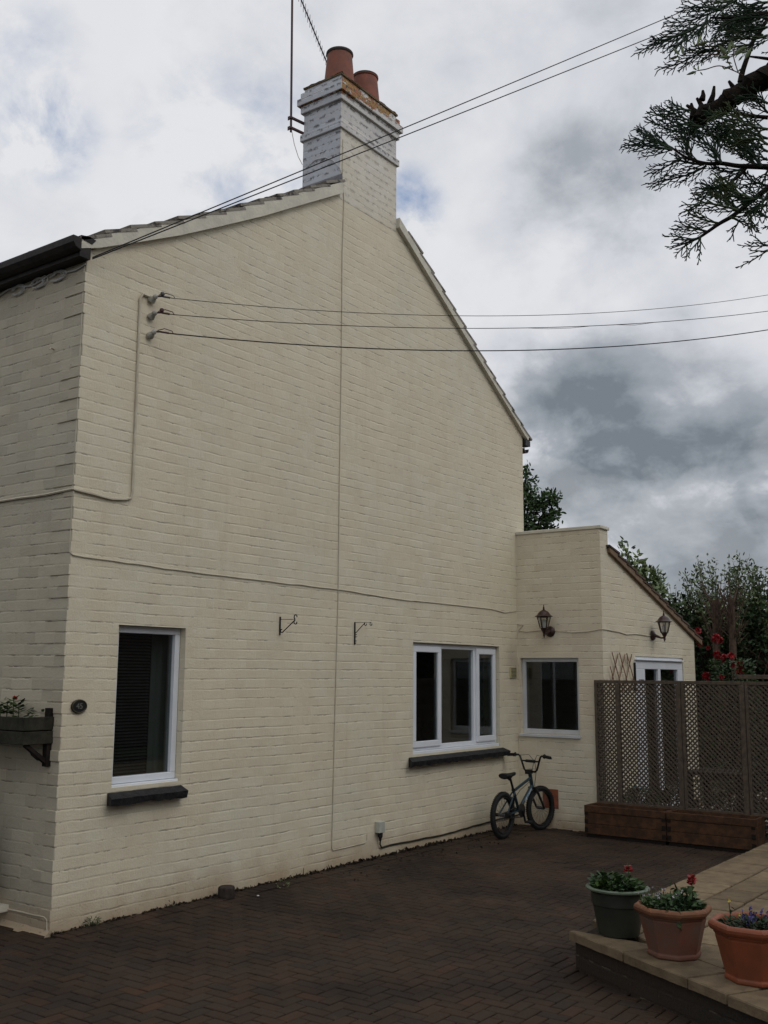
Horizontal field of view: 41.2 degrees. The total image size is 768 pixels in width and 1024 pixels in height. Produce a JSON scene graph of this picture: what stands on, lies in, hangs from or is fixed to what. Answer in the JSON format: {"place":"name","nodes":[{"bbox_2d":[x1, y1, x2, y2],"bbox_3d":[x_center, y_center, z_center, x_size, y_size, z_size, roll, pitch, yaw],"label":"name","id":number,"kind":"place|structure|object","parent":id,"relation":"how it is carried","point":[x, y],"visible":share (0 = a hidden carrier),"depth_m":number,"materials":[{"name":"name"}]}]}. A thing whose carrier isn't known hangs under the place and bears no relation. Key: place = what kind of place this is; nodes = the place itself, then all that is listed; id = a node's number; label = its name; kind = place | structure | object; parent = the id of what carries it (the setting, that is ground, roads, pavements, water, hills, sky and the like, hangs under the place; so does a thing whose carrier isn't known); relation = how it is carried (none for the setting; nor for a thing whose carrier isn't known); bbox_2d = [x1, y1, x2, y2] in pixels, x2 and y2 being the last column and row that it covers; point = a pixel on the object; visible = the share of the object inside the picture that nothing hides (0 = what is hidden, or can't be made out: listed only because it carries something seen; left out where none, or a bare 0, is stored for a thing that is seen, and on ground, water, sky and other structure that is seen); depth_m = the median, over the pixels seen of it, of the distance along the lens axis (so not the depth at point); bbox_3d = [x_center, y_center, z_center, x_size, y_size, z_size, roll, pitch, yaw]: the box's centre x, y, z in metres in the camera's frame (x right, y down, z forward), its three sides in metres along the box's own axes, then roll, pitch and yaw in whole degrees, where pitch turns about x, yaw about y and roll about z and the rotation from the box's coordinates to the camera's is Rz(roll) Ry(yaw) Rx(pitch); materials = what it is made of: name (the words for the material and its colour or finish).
{"place":"outdoors","nodes":[
{"label":"outdoors","id":0,"kind":"place"},
{"bbox_2d":[11,805,702,997],"bbox_3d":[0.811,2.359,4.412,21.000,0.001,18.200,-6,-11,35],"label":"drive bedding","id":1,"kind":"object","parent":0,"point":[49,938],"visible":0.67,"depth_m":6.34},
{"bbox_2d":[744,681,767,817],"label":"trellis panel","id":2,"kind":"object","parent":1,"relation":"on","point":[751,758],"visible":1,"depth_m":9.84,"materials":[{"name":"brown wood"}]},
{"bbox_2d":[737,675,767,678],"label":"timber rail","id":3,"kind":"object","parent":2,"relation":"on","point":[752,676],"visible":1,"depth_m":9.94,"materials":[{"name":"brown wood"}]},
{"bbox_2d":[0,823,767,1023],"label":"driveway","id":4,"kind":"structure","parent":0,"point":[283,956],"depth_m":6.07,"materials":[{"name":"brown brick"}]},
{"bbox_2d":[83,916,101,924],"bbox_3d":[-1.881,2.637,6.595,0.137,0.076,0.131,-6,-11,35],"label":"weed","id":5,"kind":"object","parent":4,"relation":"on","point":[92,921],"visible":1,"depth_m":6.59,"materials":[{"name":"green plant"}]},
{"bbox_2d":[218,885,234,899],"bbox_3d":[-1.149,2.772,7.448,0.126,0.088,0.125,-6,-11,35],"label":"wooden stub","id":6,"kind":"object","parent":4,"relation":"on","point":[227,892],"visible":1,"depth_m":7.40,"materials":[{"name":"wood"}]},
{"bbox_2d":[50,823,525,935],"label":"leaf litter","id":7,"kind":"object","parent":4,"relation":"on","point":[300,875],"visible":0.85,"depth_m":8.60,"materials":[{"name":"plant"}]},
{"bbox_2d":[490,752,554,838],"bbox_3d":[1.466,2.927,10.586,0.528,0.803,1.170,-3,-10,19],"label":"bicycle","id":8,"kind":"object","parent":4,"relation":"on","point":[509,814],"visible":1,"depth_m":10.60,"materials":[{"name":"rubber"},{"name":"aluminium"},{"name":"painted metal"}]},
{"bbox_2d":[584,802,674,844],"bbox_3d":[2.478,3.134,10.293,0.855,0.315,0.303,-6,-11,35],"label":"trough planter","id":9,"kind":"object","parent":4,"relation":"on","point":[635,823],"visible":0.83,"depth_m":10.19,"materials":[{"name":"brown wood"}]},
{"bbox_2d":[594,680,684,809],"bbox_3d":[2.620,2.531,10.512,0.940,1.575,0.047,-6,-11,35],"label":"trellis panel","id":10,"kind":"object","parent":4,"relation":"on","point":[617,705],"visible":0.94,"depth_m":10.53,"materials":[{"name":"brown wood"}]},
{"bbox_2d":[640,789,698,807],"bbox_3d":[3.233,3.271,11.322,0.700,0.410,0.675,-6,-11,35],"label":"shrub","id":11,"kind":"object","parent":4,"relation":"on","point":[670,797],"visible":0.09,"depth_m":11.30,"materials":[{"name":"green plant"}]},
{"bbox_2d":[680,681,750,814],"bbox_3d":[3.260,2.463,10.053,0.633,1.575,0.047,-6,-11,35],"label":"trellis panel","id":12,"kind":"object","parent":4,"relation":"on","point":[743,760],"visible":0.93,"depth_m":10.07,"materials":[{"name":"brown wood"}]},
{"bbox_2d":[666,809,765,852],"bbox_3d":[3.176,3.059,9.793,0.850,0.315,0.303,-6,-11,35],"label":"trough planter","id":13,"kind":"object","parent":4,"relation":"on","point":[731,832],"visible":0.92,"depth_m":9.68,"materials":[{"name":"brown wood"}]},
{"bbox_2d":[0,0,767,611],"label":"sky","id":14,"kind":"structure","parent":0,"point":[115,114],"materials":[{"name":"grey"}]},
{"bbox_2d":[569,843,767,1023],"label":"patio","id":15,"kind":"structure","parent":0,"point":[701,989],"depth_m":5.31,"materials":[{"name":"stone paving slabs"}]},
{"bbox_2d":[586,880,649,938],"bbox_3d":[1.308,2.221,5.703,0.354,0.257,0.354,-6,-11,35],"label":"plant pot","id":16,"kind":"object","parent":15,"relation":"on","point":[617,916],"visible":0.71,"depth_m":5.58,"materials":[{"name":"green plastic"}]},
{"bbox_2d":[587,863,646,892],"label":"bedding plants","id":17,"kind":"object","parent":16,"relation":"on","point":[603,881],"visible":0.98,"depth_m":5.69,"materials":[{"name":"green plant"}]},
{"bbox_2d":[633,897,711,961],"bbox_3d":[1.497,2.159,5.287,0.371,0.251,0.371,3,-9,-17],"label":"plant pot","id":18,"kind":"object","parent":15,"relation":"on","point":[666,938],"visible":0.8,"depth_m":5.16,"materials":[{"name":"ceramic"}]},
{"bbox_2d":[638,873,706,931],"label":"bedding plants","id":19,"kind":"object","parent":18,"relation":"in","point":[678,900],"visible":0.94,"depth_m":5.28,"materials":[{"name":"green plant"}]},
{"bbox_2d":[708,912,767,987],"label":"plant pot","id":20,"kind":"object","parent":15,"relation":"on","point":[744,953],"visible":0.83,"depth_m":4.75,"materials":[{"name":"ceramic"}]},
{"bbox_2d":[716,899,767,929],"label":"bedding plants","id":21,"kind":"object","parent":20,"relation":"on","point":[751,919],"visible":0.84,"depth_m":4.90,"materials":[{"name":"green plant"}]},
{"bbox_2d":[619,0,767,268],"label":"conifer tree","id":22,"kind":"object","parent":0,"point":[747,88],"visible":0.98,"depth_m":3.73,"materials":[{"name":"green plant"}]},
{"bbox_2d":[669,34,751,75],"bbox_3d":[1.078,-1.506,3.380,0.263,0.175,0.007,-3,-10,19],"label":"climber shoot","id":23,"kind":"object","parent":22,"relation":"attached to","point":[726,56],"visible":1,"depth_m":3.37,"materials":[{"name":"green plant"}]},
{"bbox_2d":[699,794,767,832],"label":"garden path","id":24,"kind":"structure","parent":0,"point":[732,809],"depth_m":12.88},
{"bbox_2d":[624,787,664,804],"bbox_3d":[2.808,3.188,10.974,0.556,0.457,0.548,-6,-11,35],"label":"shrub","id":25,"kind":"object","parent":24,"relation":"on","point":[646,795],"visible":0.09,"depth_m":10.98,"materials":[{"name":"green plant"}]},
{"bbox_2d":[688,768,756,812],"bbox_3d":[3.704,3.137,11.171,0.600,0.600,0.600,-6,-11,35],"label":"garden table","id":26,"kind":"object","parent":24,"relation":"on","point":[706,786],"visible":0.16,"depth_m":11.10,"materials":[{"name":"brown wood"}]},
{"bbox_2d":[694,627,767,801],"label":"rose bush","id":27,"kind":"object","parent":24,"relation":"on","point":[740,669],"visible":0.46,"depth_m":13.32,"materials":[{"name":"green plant"}]},
{"bbox_2d":[696,758,767,812],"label":"shrub","id":28,"kind":"object","parent":24,"relation":"on","point":[728,780],"visible":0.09,"depth_m":12.10,"materials":[{"name":"green plant"}]},
{"bbox_2d":[753,746,767,836],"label":"shrub","id":29,"kind":"object","parent":24,"relation":"on","point":[764,772],"visible":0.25,"depth_m":10.54,"materials":[{"name":"green plant"}]},
{"bbox_2d":[701,776,766,804],"bbox_3d":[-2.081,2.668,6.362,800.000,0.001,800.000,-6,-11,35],"label":"ground","id":30,"kind":"structure","parent":0,"point":[718,789],"depth_m":15.12,"materials":[{"name":"grey stone"}]},
{"bbox_2d":[0,46,531,937],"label":"cottage","id":31,"kind":"structure","parent":30,"relation":"on","point":[194,754],"depth_m":8.19,"materials":[{"name":"brick"}]},
{"bbox_2d":[0,708,53,766],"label":"window box","id":32,"kind":"object","parent":31,"relation":"attached to","point":[26,732],"visible":1,"depth_m":6.52,"materials":[{"name":"brown wood"}]},
{"bbox_2d":[0,695,44,716],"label":"busy plant","id":33,"kind":"object","parent":32,"relation":"in","point":[6,706],"visible":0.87,"depth_m":6.71,"materials":[{"name":"green plant"}]},
{"bbox_2d":[7,908,47,931],"bbox_3d":[-2.310,2.604,6.530,0.524,0.097,0.010,-6,-11,35],"label":"wall cable","id":34,"kind":"object","parent":31,"relation":"attached to","point":[31,915],"depth_m":6.48,"materials":[{"name":"white plastic"}]},
{"bbox_2d":[0,293,149,501],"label":"wall cable","id":35,"kind":"object","parent":31,"relation":"attached to","point":[134,447],"depth_m":7.22,"materials":[{"name":"beige plastic"}]},
{"bbox_2d":[71,699,86,712],"bbox_3d":[-1.992,1.270,6.676,0.014,0.090,0.124,-6,-11,35],"label":"house number plate","id":36,"kind":"object","parent":31,"relation":"attached to","point":[78,705],"visible":1,"depth_m":6.67,"materials":[{"name":"black metal"}]},
{"bbox_2d":[111,625,179,787],"bbox_3d":[-1.728,1.369,7.236,0.178,1.101,0.612,-6,-11,35],"label":"window","id":37,"kind":"structure","parent":31,"relation":"in","point":[154,773],"depth_m":7.36,"materials":[{"name":"plastic"}]},
{"bbox_2d":[147,328,173,338],"bbox_3d":[-1.631,-1.299,7.433,0.196,0.078,0.063,-1,-9,8],"label":"wire insulator","id":38,"kind":"object","parent":31,"relation":"attached to","point":[151,334],"visible":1,"depth_m":7.43,"materials":[{"name":"ceramic"}]},
{"bbox_2d":[169,329,767,350],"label":"overhead wire","id":39,"kind":"object","parent":38,"relation":"attached to","point":[451,350],"visible":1,"depth_m":8.37,"materials":[{"name":"grey metal"}]},
{"bbox_2d":[148,292,174,303],"bbox_3d":[-1.629,-1.571,7.476,0.196,0.088,0.063,-1,-9,8],"label":"wire insulator","id":40,"kind":"object","parent":31,"relation":"attached to","point":[152,299],"visible":1,"depth_m":7.47,"materials":[{"name":"ceramic"}]},
{"bbox_2d":[172,295,765,315],"bbox_3d":[2.366,-2.265,9.745,8.926,2.141,0.005,5,-10,-28],"label":"overhead wire","id":41,"kind":"object","parent":40,"relation":"attached to","point":[451,315],"visible":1,"depth_m":8.60,"materials":[{"name":"grey metal"}]},
{"bbox_2d":[148,308,174,319],"bbox_3d":[-1.630,-1.448,7.457,0.196,0.088,0.063,-1,-9,8],"label":"wire insulator","id":42,"kind":"object","parent":31,"relation":"attached to","point":[152,314],"visible":1,"depth_m":7.45,"materials":[{"name":"ceramic"}]},
{"bbox_2d":[170,311,767,328],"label":"overhead wire","id":43,"kind":"object","parent":42,"relation":"attached to","point":[464,328],"visible":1,"depth_m":8.54,"materials":[{"name":"grey metal"}]},
{"bbox_2d":[279,614,296,634],"bbox_3d":[-0.775,0.914,8.281,0.186,0.163,0.014,-6,-11,35],"label":"hanging bracket","id":44,"kind":"object","parent":31,"relation":"attached to","point":[280,629],"visible":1,"depth_m":8.31,"materials":[{"name":"black metal"}]},
{"bbox_2d":[69,266,515,612],"bbox_3d":[-0.285,-0.273,9.317,0.036,2.099,6.082,-6,-11,35],"label":"wall cable","id":45,"kind":"object","parent":31,"relation":"attached to","point":[207,573],"depth_m":7.44,"materials":[{"name":"plastic"}]},
{"bbox_2d":[287,0,326,164],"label":"tv aerial","id":46,"kind":"object","parent":31,"relation":"attached to","point":[290,118],"visible":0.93,"depth_m":9.94,"materials":[{"name":"metal"}]},
{"bbox_2d":[306,157,342,176],"bbox_3d":[-0.571,-3.247,9.703,0.434,0.256,0.047,-6,-11,35],"label":"wall cable","id":47,"kind":"object","parent":31,"relation":"attached to","point":[327,158],"depth_m":9.68,"materials":[{"name":"grey plastic"}]},
{"bbox_2d":[331,139,367,850],"bbox_3d":[-0.273,-0.297,9.315,0.009,6.454,0.502,-6,-11,35],"label":"wall cable","id":48,"kind":"object","parent":31,"relation":"attached to","point":[339,520],"depth_m":9.06,"materials":[{"name":"beige plastic"}]},
{"bbox_2d":[354,622,371,644],"bbox_3d":[-0.184,1.076,9.072,0.196,0.200,0.014,-6,-11,35],"label":"hanging bracket","id":49,"kind":"object","parent":31,"relation":"attached to","point":[355,632],"visible":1,"depth_m":9.11,"materials":[{"name":"black metal"}]},
{"bbox_2d":[375,821,384,840],"bbox_3d":[-0.036,2.854,9.137,0.054,0.170,0.085,-6,-11,35],"label":"junction box","id":50,"kind":"object","parent":31,"relation":"attached to","point":[380,828],"visible":1,"depth_m":9.12,"materials":[{"name":"white plastic"}]},
{"bbox_2d":[92,0,708,257],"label":"drop cable","id":51,"kind":"object","parent":31,"relation":"attached to","point":[371,141],"visible":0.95,"depth_m":8.24,"materials":[{"name":"black rubber"}]},
{"bbox_2d":[92,0,743,258],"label":"drop cable","id":52,"kind":"object","parent":31,"relation":"attached to","point":[372,148],"visible":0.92,"depth_m":8.25,"materials":[{"name":"black rubber"}]},
{"bbox_2d":[379,814,518,847],"bbox_3d":[0.729,3.136,10.175,0.035,0.113,2.627,-6,-11,35],"label":"wall cable","id":53,"kind":"object","parent":31,"relation":"attached to","point":[436,835],"depth_m":9.85,"materials":[{"name":"plastic"},{"name":"rubber"}]},
{"bbox_2d":[413,643,498,754],"bbox_3d":[0.642,1.908,10.550,0.303,1.062,1.670,-6,-11,35],"label":"window","id":54,"kind":"structure","parent":31,"relation":"in","point":[477,739],"depth_m":10.75,"materials":[{"name":"plastic"}]},
{"bbox_2d":[510,667,516,677],"bbox_3d":[1.442,1.790,11.390,0.014,0.120,0.140,-6,-11,35],"label":"vent cover","id":55,"kind":"object","parent":31,"relation":"attached to","point":[513,672],"visible":1,"depth_m":11.38,"materials":[{"name":"beige plastic"}]},
{"bbox_2d":[523,461,566,530],"bbox_3d":[3.221,2.108,25.680,2.645,7.202,2.285,4,-10,-22],"label":"broadleaf tree","id":56,"kind":"object","parent":30,"relation":"on","point":[536,507],"visible":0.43,"depth_m":25.72,"materials":[{"name":"green plant"}]},
{"bbox_2d":[515,525,702,831],"bbox_3d":[1.862,2.100,13.085,3.475,3.265,3.098,-6,-11,35],"label":"lean to extension","id":57,"kind":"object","parent":30,"relation":"on","point":[581,579],"visible":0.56,"depth_m":11.36,"materials":[{"name":"brick"}]},
{"bbox_2d":[535,604,554,637],"bbox_3d":[1.770,1.199,11.236,0.202,0.372,0.251,-6,-11,35],"label":"wall lantern","id":58,"kind":"object","parent":57,"relation":"attached to","point":[548,631],"depth_m":11.20,"materials":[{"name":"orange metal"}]},
{"bbox_2d":[519,658,580,738],"bbox_3d":[1.841,2.042,11.253,0.734,0.859,0.133,-6,-11,35],"label":"window","id":59,"kind":"structure","parent":57,"relation":"in","point":[543,732],"depth_m":11.30,"materials":[{"name":"plastic"}]},
{"bbox_2d":[543,789,558,808],"bbox_3d":[1.803,3.100,11.053,0.185,0.200,0.010,-6,-11,35],"label":"air brick","id":60,"kind":"object","parent":57,"relation":"attached to","point":[554,792],"visible":0.6,"depth_m":11.03,"materials":[{"name":"red brick"}]},
{"bbox_2d":[555,629,650,635],"bbox_3d":[2.650,1.354,11.451,0.541,0.044,1.514,-14,-17,58],"label":"wall cable","id":61,"kind":"object","parent":57,"relation":"attached to","point":[603,629],"depth_m":11.19,"materials":[{"name":"plastic"}]},
{"bbox_2d":[610,652,636,691],"bbox_3d":[2.634,1.766,11.257,0.014,0.427,0.751,-6,-11,35],"label":"expanding trellis","id":62,"kind":"object","parent":57,"relation":"attached to","point":[621,668],"visible":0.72,"depth_m":11.24,"materials":[{"name":"brown wood"}]},
{"bbox_2d":[633,656,683,805],"bbox_3d":[3.141,2.660,12.154,0.410,1.843,1.615,-6,-11,35],"label":"door","id":63,"kind":"structure","parent":57,"relation":"in","point":[641,665],"depth_m":12.02,"materials":[{"name":"plastic"}]},
{"bbox_2d":[650,610,672,641],"bbox_3d":[3.276,1.341,12.031,0.251,0.372,0.202,-6,-11,35],"label":"wall lantern","id":64,"kind":"object","parent":57,"relation":"attached to","point":[663,618],"depth_m":12.00,"materials":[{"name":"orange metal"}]},
{"bbox_2d":[618,536,679,611],"bbox_3d":[4.216,2.385,17.518,1.669,4.101,1.684,-6,-11,35],"label":"tree","id":65,"kind":"object","parent":30,"relation":"on","point":[655,581],"visible":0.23,"depth_m":17.54,"materials":[{"name":"green plant"}]},
{"bbox_2d":[699,577,730,785],"bbox_3d":[5.110,2.548,15.587,0.484,3.173,0.405,-6,-11,35],"label":"cut tree trunk","id":66,"kind":"object","parent":30,"relation":"on","point":[714,616],"visible":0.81,"depth_m":15.67,"materials":[{"name":"brown plant"}]},
{"bbox_2d":[667,593,767,777],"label":"conifer hedge","id":67,"kind":"object","parent":30,"relation":"on","point":[762,671],"visible":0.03,"depth_m":16.71,"materials":[{"name":"green plant"}]},
{"bbox_2d":[665,579,700,625],"bbox_3d":[5.098,1.761,17.634,0.910,1.247,1.018,-6,-11,35],"label":"twiggy shrub","id":68,"kind":"object","parent":67,"relation":"on","point":[681,607],"visible":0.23,"depth_m":17.57,"materials":[{"name":"green plant"}]},
{"bbox_2d":[675,552,767,667],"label":"twiggy shrub","id":69,"kind":"object","parent":67,"relation":"on","point":[712,584],"visible":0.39,"depth_m":17.11,"materials":[{"name":"green plant"}]},
{"bbox_2d":[720,562,767,668],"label":"twiggy shrub","id":70,"kind":"object","parent":67,"relation":"on","point":[764,626],"visible":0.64,"depth_m":16.71,"materials":[{"name":"green plant"}]},
{"bbox_2d":[715,575,748,779],"bbox_3d":[5.303,2.514,15.421,0.484,3.192,0.405,-6,-11,35],"label":"cut tree trunk","id":71,"kind":"object","parent":30,"relation":"on","point":[731,625],"visible":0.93,"depth_m":15.50,"materials":[{"name":"brown plant"}]}
]}

